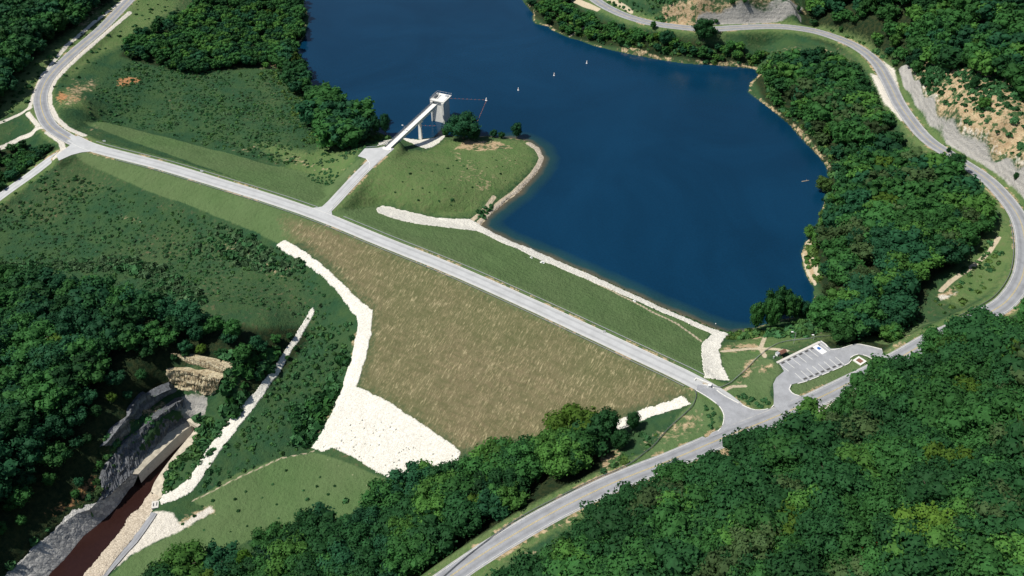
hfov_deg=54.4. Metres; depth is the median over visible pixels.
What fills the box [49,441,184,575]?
channel water
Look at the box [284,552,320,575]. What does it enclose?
broadleaf tree
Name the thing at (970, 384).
broadleaf tree
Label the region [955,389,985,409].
broadleaf tree
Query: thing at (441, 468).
broadleaf tree
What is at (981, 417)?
broadleaf tree
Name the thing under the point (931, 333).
broadleaf tree
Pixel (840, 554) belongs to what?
broadleaf tree
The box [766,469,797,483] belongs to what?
broadleaf tree
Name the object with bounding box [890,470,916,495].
broadleaf tree
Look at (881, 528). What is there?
broadleaf tree
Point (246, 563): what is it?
broadleaf tree
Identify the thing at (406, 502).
broadleaf tree
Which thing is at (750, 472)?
broadleaf tree
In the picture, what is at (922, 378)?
broadleaf tree
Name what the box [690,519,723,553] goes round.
broadleaf tree
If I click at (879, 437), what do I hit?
broadleaf tree
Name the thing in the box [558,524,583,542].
broadleaf tree
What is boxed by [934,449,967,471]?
broadleaf tree
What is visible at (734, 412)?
junction pavement
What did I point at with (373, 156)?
turning area
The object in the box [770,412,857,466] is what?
broadleaf tree
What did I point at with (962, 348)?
broadleaf tree
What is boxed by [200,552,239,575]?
broadleaf tree
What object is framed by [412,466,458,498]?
broadleaf tree
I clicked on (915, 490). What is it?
broadleaf tree
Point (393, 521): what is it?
broadleaf tree
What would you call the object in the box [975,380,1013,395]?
broadleaf tree
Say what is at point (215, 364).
rock face
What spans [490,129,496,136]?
broadleaf tree
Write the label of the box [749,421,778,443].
broadleaf tree
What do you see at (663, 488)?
broadleaf tree
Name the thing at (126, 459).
rock face
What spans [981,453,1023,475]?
broadleaf tree
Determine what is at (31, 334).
broadleaf tree
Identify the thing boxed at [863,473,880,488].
broadleaf tree
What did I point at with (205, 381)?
rock face
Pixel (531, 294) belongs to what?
guardrail
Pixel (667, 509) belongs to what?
broadleaf tree
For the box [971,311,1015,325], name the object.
broadleaf tree
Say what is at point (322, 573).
broadleaf tree
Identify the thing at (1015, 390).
broadleaf tree
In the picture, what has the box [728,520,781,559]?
broadleaf tree
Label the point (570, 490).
guardrail
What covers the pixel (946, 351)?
broadleaf tree
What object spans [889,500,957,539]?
broadleaf tree
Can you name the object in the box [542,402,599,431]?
broadleaf tree
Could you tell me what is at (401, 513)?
broadleaf tree
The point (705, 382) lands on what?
drain inlet
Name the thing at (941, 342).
broadleaf tree
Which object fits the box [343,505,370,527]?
broadleaf tree
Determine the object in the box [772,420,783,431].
broadleaf tree
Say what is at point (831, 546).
broadleaf tree
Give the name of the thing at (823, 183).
broadleaf tree
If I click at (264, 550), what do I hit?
broadleaf tree
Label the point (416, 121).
access bridge
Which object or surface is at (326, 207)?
junction pavement
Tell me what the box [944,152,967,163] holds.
broadleaf tree
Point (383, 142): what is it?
riprap
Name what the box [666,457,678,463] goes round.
broadleaf tree
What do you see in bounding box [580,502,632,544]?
broadleaf tree
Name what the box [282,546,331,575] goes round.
broadleaf tree
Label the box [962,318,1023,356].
broadleaf tree
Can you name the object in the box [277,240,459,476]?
riprap
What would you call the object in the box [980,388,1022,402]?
broadleaf tree
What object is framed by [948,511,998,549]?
broadleaf tree
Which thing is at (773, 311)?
broadleaf tree
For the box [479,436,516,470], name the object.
broadleaf tree
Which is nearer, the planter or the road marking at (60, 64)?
the planter
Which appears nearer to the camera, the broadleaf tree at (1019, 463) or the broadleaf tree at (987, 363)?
the broadleaf tree at (1019, 463)
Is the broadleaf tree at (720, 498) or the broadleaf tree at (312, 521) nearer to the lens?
the broadleaf tree at (720, 498)
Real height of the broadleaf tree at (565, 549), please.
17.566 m
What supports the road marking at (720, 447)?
on the road at (573, 502)
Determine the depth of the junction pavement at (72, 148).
551.17 m
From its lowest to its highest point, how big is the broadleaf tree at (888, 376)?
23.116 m
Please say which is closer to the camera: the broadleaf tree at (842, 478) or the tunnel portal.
the broadleaf tree at (842, 478)
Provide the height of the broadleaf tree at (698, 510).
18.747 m
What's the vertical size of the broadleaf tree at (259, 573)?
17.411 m
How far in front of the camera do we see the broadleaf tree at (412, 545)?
351.89 m
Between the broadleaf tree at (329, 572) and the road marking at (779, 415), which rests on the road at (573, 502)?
the road marking at (779, 415)
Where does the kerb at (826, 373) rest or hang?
on the parking lot
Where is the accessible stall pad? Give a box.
[813,344,826,353]
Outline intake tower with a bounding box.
[430,91,451,123]
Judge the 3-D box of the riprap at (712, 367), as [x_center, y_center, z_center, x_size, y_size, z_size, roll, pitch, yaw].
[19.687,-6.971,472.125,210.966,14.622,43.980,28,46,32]
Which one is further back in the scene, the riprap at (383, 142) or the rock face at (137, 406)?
the riprap at (383, 142)
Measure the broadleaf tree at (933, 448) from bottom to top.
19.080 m
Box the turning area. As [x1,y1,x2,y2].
[358,143,396,168]
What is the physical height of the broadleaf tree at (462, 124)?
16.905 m
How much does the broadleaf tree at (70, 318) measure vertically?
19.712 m
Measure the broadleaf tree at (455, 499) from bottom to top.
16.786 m
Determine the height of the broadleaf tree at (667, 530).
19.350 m
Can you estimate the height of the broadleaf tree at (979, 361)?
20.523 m
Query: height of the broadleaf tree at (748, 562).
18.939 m
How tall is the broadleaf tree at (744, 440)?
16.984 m
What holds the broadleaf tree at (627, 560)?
on the ground
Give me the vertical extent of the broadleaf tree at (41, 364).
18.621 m
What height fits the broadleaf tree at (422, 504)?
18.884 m
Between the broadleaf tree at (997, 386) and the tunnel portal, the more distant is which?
the tunnel portal
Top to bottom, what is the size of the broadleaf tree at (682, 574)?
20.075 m
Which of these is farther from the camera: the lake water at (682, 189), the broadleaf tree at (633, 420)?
the lake water at (682, 189)
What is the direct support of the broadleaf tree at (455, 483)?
on the ground
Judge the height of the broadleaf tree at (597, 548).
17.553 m
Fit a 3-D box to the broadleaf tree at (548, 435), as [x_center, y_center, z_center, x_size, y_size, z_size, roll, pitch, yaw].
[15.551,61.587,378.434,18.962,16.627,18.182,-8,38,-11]
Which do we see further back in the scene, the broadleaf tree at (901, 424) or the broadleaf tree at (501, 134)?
the broadleaf tree at (501, 134)
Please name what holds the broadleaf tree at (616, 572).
on the ground
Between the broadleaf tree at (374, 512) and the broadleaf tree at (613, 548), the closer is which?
the broadleaf tree at (613, 548)
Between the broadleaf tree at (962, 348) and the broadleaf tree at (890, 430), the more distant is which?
the broadleaf tree at (962, 348)
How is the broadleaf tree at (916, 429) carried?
on the ground
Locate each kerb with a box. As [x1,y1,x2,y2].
[328,159,369,211]
[696,390,723,430]
[704,384,773,410]
[789,354,871,395]
[821,341,881,349]
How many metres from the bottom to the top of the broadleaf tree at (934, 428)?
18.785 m
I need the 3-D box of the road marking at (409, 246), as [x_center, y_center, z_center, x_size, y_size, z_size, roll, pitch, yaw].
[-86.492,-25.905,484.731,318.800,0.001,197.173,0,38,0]
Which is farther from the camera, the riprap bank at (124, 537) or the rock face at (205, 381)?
the rock face at (205, 381)
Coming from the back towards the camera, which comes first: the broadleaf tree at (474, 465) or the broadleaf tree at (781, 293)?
the broadleaf tree at (781, 293)
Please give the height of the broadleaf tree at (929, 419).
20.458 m
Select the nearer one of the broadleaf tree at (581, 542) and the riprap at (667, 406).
the broadleaf tree at (581, 542)
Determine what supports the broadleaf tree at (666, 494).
on the ground
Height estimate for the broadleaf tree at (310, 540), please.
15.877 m
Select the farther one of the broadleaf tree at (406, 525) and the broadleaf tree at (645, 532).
the broadleaf tree at (406, 525)
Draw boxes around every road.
[0,152,56,200]
[33,0,134,144]
[67,136,742,404]
[102,512,156,575]
[329,148,393,209]
[433,0,1023,575]
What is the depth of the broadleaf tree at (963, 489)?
286.89 m
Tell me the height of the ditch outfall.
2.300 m
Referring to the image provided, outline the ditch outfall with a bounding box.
[151,500,158,510]
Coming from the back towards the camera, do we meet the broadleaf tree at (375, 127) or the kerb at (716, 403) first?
the broadleaf tree at (375, 127)
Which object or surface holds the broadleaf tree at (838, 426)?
on the ground
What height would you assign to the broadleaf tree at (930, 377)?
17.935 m
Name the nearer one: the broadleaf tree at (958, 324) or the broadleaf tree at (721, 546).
the broadleaf tree at (721, 546)
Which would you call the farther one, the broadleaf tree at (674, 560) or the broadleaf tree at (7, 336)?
the broadleaf tree at (7, 336)
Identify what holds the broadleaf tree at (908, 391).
on the ground
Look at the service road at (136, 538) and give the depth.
389.68 m
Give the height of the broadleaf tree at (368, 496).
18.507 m
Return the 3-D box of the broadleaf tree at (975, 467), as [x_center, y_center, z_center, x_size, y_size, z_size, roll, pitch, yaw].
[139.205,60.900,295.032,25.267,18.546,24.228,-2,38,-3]
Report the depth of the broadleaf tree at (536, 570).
316.31 m
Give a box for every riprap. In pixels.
[159,308,313,504]
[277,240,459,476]
[376,206,729,379]
[377,139,391,145]
[404,135,444,148]
[478,142,543,224]
[617,396,690,428]
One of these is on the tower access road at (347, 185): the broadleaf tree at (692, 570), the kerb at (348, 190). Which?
the kerb at (348, 190)
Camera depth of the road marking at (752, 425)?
386.73 m
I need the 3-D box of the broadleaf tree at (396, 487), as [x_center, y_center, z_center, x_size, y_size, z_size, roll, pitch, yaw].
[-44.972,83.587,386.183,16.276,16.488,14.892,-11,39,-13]
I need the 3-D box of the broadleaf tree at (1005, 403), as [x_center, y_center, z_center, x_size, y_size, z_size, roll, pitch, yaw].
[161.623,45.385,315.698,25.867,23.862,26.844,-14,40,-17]
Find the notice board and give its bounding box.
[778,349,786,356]
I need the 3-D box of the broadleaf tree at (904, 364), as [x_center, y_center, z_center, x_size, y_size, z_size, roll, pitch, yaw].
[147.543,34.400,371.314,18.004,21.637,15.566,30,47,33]
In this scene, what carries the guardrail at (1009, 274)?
on the ground
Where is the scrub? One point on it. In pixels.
(314, 410)
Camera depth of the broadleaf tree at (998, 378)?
337.70 m
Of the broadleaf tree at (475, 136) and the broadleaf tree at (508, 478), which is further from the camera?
the broadleaf tree at (475, 136)
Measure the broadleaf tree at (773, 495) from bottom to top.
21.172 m
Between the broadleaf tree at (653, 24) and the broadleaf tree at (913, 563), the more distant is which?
the broadleaf tree at (653, 24)
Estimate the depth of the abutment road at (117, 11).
615.07 m
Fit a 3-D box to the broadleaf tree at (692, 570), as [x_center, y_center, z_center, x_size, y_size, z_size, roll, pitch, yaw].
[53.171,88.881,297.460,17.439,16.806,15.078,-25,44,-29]
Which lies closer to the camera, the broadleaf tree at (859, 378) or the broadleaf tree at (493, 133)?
the broadleaf tree at (859, 378)
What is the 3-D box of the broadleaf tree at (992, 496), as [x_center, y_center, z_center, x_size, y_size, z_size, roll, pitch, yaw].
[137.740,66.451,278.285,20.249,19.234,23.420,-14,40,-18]
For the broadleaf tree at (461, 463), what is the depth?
385.35 m
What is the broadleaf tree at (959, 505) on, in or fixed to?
on the ground
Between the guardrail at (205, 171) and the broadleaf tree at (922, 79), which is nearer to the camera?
the guardrail at (205, 171)
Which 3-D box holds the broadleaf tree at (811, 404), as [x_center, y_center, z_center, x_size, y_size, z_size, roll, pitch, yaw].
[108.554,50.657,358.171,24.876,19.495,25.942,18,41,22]
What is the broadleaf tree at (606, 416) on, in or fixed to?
on the ground
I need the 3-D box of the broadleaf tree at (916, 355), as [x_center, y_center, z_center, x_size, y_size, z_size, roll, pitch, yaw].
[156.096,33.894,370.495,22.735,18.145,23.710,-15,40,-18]
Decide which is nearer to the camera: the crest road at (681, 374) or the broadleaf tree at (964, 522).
the broadleaf tree at (964, 522)
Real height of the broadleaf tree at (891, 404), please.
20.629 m
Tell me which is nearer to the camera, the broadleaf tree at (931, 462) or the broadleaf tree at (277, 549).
the broadleaf tree at (931, 462)
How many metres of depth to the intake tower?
600.03 m
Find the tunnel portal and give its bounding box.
[187,418,200,431]
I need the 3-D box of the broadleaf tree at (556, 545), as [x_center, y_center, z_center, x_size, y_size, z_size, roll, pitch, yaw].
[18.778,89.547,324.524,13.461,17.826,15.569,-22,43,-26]
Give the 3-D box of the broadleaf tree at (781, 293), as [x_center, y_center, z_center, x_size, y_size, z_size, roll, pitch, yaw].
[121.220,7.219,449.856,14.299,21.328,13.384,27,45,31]
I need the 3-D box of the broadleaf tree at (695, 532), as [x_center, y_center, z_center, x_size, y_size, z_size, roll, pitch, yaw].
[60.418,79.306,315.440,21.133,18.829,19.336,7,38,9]
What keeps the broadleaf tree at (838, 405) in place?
on the ground
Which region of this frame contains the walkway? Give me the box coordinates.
[776,341,820,362]
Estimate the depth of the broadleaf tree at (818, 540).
289.13 m
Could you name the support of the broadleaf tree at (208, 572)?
on the ground
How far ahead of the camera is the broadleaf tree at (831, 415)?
348.16 m
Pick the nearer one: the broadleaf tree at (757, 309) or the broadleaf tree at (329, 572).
the broadleaf tree at (329, 572)
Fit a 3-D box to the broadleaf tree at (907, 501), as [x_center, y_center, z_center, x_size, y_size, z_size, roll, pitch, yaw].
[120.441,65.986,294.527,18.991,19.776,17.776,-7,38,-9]
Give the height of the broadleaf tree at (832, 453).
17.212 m
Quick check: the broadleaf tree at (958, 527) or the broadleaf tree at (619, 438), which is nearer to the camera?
the broadleaf tree at (958, 527)
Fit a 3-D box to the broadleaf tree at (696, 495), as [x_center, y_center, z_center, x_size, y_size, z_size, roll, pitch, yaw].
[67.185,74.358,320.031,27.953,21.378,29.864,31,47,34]
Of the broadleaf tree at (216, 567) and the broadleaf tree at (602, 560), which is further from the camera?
the broadleaf tree at (216, 567)
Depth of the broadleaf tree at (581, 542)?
320.08 m
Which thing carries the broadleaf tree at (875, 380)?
on the ground
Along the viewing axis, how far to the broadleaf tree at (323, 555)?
359.10 m
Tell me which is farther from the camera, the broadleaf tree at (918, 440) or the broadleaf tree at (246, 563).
the broadleaf tree at (246, 563)
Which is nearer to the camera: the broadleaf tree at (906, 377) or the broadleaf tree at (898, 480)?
the broadleaf tree at (898, 480)
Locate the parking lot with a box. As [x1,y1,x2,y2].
[773,341,883,413]
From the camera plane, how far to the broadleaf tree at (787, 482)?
315.78 m
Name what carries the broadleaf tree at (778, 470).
on the ground
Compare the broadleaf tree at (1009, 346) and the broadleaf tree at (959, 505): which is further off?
the broadleaf tree at (1009, 346)
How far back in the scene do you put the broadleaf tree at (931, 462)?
302.33 m
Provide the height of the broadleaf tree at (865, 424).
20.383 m
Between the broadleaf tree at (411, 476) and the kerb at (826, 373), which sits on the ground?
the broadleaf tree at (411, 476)
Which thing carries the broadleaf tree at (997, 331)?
on the ground
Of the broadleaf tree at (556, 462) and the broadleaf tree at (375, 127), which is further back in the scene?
the broadleaf tree at (375, 127)
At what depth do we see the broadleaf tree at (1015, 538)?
265.43 m
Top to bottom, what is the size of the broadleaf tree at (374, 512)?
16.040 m
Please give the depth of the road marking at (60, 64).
616.88 m
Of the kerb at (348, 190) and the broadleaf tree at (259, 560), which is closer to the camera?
the broadleaf tree at (259, 560)
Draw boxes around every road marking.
[34,0,123,143]
[40,0,128,138]
[47,13,121,133]
[78,146,679,380]
[81,137,689,371]
[435,440,696,575]
[450,7,1023,575]
[453,5,1023,574]
[468,1,1023,574]
[592,1,1016,395]
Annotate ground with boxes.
[0,0,1023,575]
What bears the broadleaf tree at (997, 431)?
on the ground
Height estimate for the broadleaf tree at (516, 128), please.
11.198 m
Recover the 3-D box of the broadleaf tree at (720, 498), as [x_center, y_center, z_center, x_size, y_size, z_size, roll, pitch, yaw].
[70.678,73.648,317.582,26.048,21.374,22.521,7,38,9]
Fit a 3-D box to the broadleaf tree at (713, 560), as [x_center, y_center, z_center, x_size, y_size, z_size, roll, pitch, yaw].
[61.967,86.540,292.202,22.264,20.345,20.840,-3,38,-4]
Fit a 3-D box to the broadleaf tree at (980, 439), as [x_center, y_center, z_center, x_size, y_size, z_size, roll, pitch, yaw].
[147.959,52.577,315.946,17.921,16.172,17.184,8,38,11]
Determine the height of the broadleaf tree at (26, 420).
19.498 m
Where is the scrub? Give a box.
[0,0,1023,570]
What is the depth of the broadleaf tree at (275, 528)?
374.86 m
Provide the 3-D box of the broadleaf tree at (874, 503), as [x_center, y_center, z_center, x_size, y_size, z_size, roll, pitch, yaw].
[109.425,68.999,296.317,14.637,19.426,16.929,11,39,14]
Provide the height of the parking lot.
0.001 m
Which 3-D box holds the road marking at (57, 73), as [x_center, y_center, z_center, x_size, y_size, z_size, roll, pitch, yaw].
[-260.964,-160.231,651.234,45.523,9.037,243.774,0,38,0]
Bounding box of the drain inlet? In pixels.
[694,378,711,384]
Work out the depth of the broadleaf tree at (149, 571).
364.40 m
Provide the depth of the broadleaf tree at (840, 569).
278.93 m
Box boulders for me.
[323,418,457,476]
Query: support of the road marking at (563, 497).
on the road at (573, 502)
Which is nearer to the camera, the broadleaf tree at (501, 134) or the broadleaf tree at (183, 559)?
the broadleaf tree at (183, 559)
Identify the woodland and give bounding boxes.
[0,0,1023,575]
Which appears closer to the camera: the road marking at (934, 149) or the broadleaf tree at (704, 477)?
the broadleaf tree at (704, 477)
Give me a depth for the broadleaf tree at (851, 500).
300.02 m
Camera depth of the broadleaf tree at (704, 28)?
664.03 m
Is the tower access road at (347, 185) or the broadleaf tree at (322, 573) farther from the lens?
the tower access road at (347, 185)
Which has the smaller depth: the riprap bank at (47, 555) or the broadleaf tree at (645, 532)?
the broadleaf tree at (645, 532)
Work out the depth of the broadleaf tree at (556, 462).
366.27 m
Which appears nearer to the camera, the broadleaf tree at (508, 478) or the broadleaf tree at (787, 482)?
the broadleaf tree at (787, 482)
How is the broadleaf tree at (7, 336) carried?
on the ground
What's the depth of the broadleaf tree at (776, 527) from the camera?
299.17 m
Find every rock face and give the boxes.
[99,397,187,499]
[100,381,176,445]
[166,367,222,395]
[171,353,231,372]
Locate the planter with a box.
[853,356,866,365]
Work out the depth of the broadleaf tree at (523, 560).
322.12 m
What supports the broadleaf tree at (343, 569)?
on the ground
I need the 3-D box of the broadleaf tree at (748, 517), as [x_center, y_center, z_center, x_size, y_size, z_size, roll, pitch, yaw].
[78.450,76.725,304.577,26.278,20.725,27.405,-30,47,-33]
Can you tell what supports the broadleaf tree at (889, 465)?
on the ground
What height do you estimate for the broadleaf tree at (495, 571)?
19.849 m
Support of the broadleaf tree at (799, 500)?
on the ground
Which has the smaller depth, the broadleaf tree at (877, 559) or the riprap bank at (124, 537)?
the broadleaf tree at (877, 559)
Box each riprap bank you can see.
[5,474,137,575]
[83,492,159,575]
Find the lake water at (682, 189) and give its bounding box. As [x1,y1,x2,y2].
[297,0,828,331]
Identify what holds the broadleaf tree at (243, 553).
on the ground
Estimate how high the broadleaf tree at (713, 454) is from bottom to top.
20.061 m
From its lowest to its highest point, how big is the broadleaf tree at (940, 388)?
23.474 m
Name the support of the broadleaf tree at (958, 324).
on the ground
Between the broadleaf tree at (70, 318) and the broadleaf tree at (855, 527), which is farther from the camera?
the broadleaf tree at (70, 318)
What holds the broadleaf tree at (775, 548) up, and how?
on the ground
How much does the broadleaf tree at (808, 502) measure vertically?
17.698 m
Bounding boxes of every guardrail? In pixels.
[96,141,317,206]
[118,160,683,385]
[343,216,703,374]
[444,389,696,575]
[711,335,829,387]
[958,222,1013,315]
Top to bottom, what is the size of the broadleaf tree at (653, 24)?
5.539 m
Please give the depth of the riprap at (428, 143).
581.26 m
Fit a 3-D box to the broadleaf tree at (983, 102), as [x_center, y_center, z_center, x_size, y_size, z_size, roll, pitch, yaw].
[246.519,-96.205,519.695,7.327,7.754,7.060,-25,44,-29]
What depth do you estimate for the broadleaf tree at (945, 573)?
264.78 m
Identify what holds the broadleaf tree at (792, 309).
on the ground
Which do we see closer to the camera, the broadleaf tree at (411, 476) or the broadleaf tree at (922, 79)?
the broadleaf tree at (411, 476)
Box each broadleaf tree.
[0,318,57,362]
[0,328,12,359]
[0,399,42,439]
[25,341,71,370]
[33,339,67,368]
[43,304,93,336]
[140,561,167,575]
[145,538,207,575]
[152,561,185,575]
[199,568,231,575]
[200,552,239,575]
[213,554,258,575]
[230,547,252,570]
[244,553,276,575]
[244,559,288,575]
[248,521,290,552]
[252,538,277,561]
[263,529,310,575]
[267,521,303,560]
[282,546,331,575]
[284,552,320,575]
[286,508,333,539]
[304,535,329,553]
[306,521,362,560]
[313,551,335,572]
[314,539,359,575]
[317,569,336,575]
[323,554,354,575]
[327,571,354,575]
[341,521,376,552]
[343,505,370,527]
[350,545,391,575]
[358,475,405,510]
[360,504,381,525]
[370,115,380,134]
[370,533,398,552]
[374,481,403,504]
[378,503,408,526]
[379,113,389,134]
[384,490,428,529]
[385,459,433,497]
[385,525,443,575]
[386,512,412,539]
[390,519,417,535]
[410,483,446,526]
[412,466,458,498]
[426,458,466,477]
[429,469,476,498]
[440,489,485,533]
[441,110,481,138]
[458,456,485,477]
[462,452,499,486]
[467,128,480,139]
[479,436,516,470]
[485,567,521,575]
[487,465,530,493]
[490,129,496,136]
[491,547,541,575]
[497,132,504,137]
[498,434,541,463]
[500,436,546,474]
[510,122,521,137]
[527,426,570,457]
[528,555,554,575]
[529,547,552,570]
[538,434,586,478]
[540,552,602,575]
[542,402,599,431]
[549,536,575,560]
[551,428,599,457]
[552,539,592,575]
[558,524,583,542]
[569,531,613,552]
[578,490,630,525]
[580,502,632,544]
[580,561,632,575]
[582,539,611,560]
[587,406,620,440]
[587,555,611,573]
[595,538,624,575]
[603,531,663,575]
[608,505,656,543]
[610,429,630,449]
[614,476,659,515]
[615,521,658,567]
[624,568,654,575]
[625,410,641,429]
[625,477,684,515]
[627,530,716,575]
[631,503,657,519]
[633,495,697,542]
[642,511,706,550]
[650,21,655,27]
[651,460,692,485]
[651,566,699,575]
[655,481,688,499]
[656,484,710,517]
[659,29,675,45]
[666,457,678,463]
[679,508,715,538]
[680,477,744,534]
[683,454,716,486]
[685,561,700,575]
[689,506,711,516]
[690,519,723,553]
[691,18,718,40]
[691,449,739,473]
[692,545,753,575]
[694,481,762,528]
[701,539,733,554]
[708,447,772,491]
[713,514,768,554]
[714,498,796,552]
[718,540,770,575]
[719,427,766,460]
[724,558,773,575]
[727,478,806,517]
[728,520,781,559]
[749,301,766,327]
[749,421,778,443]
[752,430,815,477]
[755,507,784,546]
[762,541,828,575]
[764,284,796,314]
[764,298,784,327]
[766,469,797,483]
[767,532,823,567]
[768,465,791,473]
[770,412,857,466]
[771,540,780,555]
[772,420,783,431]
[772,473,806,492]
[775,497,804,536]
[779,395,833,426]
[781,408,818,436]
[784,293,802,320]
[784,483,824,512]
[791,499,866,565]
[791,507,852,563]
[793,446,842,483]
[794,492,816,511]
[798,300,810,318]
[799,456,874,512]
[803,224,815,237]
[807,442,839,465]
[815,175,834,192]
[820,411,840,421]
[821,548,864,575]
[823,395,861,418]
[823,554,872,575]
[826,413,875,447]
[827,503,877,555]
[828,489,866,519]
[832,439,882,479]
[834,408,883,446]
[846,367,884,409]
[848,375,878,402]
[850,393,900,429]
[852,546,883,563]
[856,487,897,537]
[858,398,890,409]
[858,542,904,575]
[860,424,905,444]
[860,439,886,468]
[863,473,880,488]
[864,363,929,394]
[865,366,921,401]
[866,393,905,423]
[869,431,887,442]
[869,435,916,482]
[871,476,905,508]
[871,512,925,554]
[872,358,891,372]
[877,526,965,575]
[882,518,971,575]
[887,354,928,376]
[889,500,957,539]
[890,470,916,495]
[891,415,921,441]
[892,392,941,425]
[892,420,960,467]
[892,474,941,509]
[894,464,961,519]
[895,427,960,463]
[903,381,922,395]
[903,419,942,437]
[907,350,929,375]
[907,374,967,419]
[909,455,948,475]
[910,373,934,380]
[913,376,930,384]
[916,396,975,436]
[917,324,954,354]
[919,76,925,83]
[920,351,951,376]
[921,440,973,469]
[927,350,979,384]
[928,332,966,352]
[929,333,972,352]
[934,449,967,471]
[935,397,1014,456]
[935,452,1021,487]
[936,338,1001,375]
[938,496,986,535]
[939,508,971,538]
[939,565,971,575]
[940,304,1010,335]
[941,474,981,507]
[943,434,979,452]
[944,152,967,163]
[946,550,973,575]
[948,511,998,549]
[950,527,1016,575]
[952,343,984,351]
[953,374,981,393]
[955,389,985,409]
[956,428,989,448]
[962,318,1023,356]
[965,349,994,367]
[966,478,1023,534]
[968,483,1023,538]
[968,551,1023,575]
[969,75,980,87]
[970,462,1023,500]
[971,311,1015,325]
[972,367,994,385]
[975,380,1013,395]
[975,434,1013,460]
[976,362,1019,390]
[977,97,991,107]
[977,354,1001,374]
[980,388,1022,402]
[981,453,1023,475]
[981,529,1023,573]
[985,322,1023,338]
[986,387,1023,437]
[987,418,1023,449]
[993,452,1023,476]
[994,381,1021,394]
[1001,335,1023,353]
[1001,386,1022,399]
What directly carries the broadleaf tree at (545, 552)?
on the ground
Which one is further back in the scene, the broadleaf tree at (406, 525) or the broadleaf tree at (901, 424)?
the broadleaf tree at (406, 525)
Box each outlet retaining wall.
[132,422,192,482]
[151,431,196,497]
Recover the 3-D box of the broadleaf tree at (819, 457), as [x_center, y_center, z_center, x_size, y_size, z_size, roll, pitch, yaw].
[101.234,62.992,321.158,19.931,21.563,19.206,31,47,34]
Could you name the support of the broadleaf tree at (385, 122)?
on the ground
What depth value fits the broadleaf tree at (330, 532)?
364.56 m
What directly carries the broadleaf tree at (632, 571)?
on the ground
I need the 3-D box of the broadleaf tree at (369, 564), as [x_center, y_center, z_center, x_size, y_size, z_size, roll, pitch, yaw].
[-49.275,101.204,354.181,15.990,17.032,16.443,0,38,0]
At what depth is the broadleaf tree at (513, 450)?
373.80 m
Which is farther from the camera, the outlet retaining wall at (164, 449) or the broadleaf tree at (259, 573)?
the outlet retaining wall at (164, 449)
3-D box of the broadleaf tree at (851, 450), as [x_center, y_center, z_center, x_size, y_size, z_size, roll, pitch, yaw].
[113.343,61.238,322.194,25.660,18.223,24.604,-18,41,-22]
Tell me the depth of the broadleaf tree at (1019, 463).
294.34 m
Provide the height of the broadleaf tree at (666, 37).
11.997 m
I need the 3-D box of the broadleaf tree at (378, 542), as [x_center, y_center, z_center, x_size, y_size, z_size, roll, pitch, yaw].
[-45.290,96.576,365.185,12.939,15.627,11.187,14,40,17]
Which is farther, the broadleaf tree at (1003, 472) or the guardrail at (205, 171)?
the guardrail at (205, 171)
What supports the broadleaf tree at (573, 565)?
on the ground
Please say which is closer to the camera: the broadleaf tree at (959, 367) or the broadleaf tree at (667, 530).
the broadleaf tree at (667, 530)
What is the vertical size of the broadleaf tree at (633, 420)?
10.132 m
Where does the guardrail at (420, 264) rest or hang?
on the ground
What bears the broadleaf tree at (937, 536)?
on the ground
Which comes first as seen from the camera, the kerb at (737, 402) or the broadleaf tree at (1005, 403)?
the broadleaf tree at (1005, 403)
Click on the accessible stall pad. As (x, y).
(822, 351)
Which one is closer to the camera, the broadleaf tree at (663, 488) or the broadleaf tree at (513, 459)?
the broadleaf tree at (663, 488)
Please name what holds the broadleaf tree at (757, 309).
on the ground
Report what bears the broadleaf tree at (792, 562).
on the ground
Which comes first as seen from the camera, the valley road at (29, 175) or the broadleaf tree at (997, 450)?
the broadleaf tree at (997, 450)
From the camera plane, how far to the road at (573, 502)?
392.80 m
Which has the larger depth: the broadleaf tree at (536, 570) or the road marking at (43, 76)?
the road marking at (43, 76)
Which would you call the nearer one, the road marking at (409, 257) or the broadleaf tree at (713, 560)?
the broadleaf tree at (713, 560)
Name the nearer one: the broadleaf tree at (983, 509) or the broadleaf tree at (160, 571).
the broadleaf tree at (983, 509)
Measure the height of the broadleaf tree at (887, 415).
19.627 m
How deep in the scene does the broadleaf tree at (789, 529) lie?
299.26 m
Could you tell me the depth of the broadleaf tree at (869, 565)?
276.62 m
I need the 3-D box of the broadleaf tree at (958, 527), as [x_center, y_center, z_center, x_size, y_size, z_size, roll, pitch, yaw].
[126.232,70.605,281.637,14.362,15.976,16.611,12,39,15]
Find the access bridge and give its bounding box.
[383,103,437,150]
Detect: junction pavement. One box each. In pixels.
[56,134,112,159]
[290,200,346,226]
[697,385,774,436]
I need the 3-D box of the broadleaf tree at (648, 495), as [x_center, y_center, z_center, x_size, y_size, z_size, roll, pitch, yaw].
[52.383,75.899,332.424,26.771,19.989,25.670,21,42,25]
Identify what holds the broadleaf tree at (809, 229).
on the ground
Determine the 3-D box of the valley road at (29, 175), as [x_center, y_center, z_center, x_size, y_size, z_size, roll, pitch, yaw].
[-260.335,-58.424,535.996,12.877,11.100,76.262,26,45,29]
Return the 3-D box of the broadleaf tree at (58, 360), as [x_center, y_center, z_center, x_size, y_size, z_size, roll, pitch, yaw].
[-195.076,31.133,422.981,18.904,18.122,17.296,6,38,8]
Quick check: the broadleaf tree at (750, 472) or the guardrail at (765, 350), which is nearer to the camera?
the broadleaf tree at (750, 472)
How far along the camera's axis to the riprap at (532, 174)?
550.59 m
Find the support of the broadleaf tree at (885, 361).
on the ground

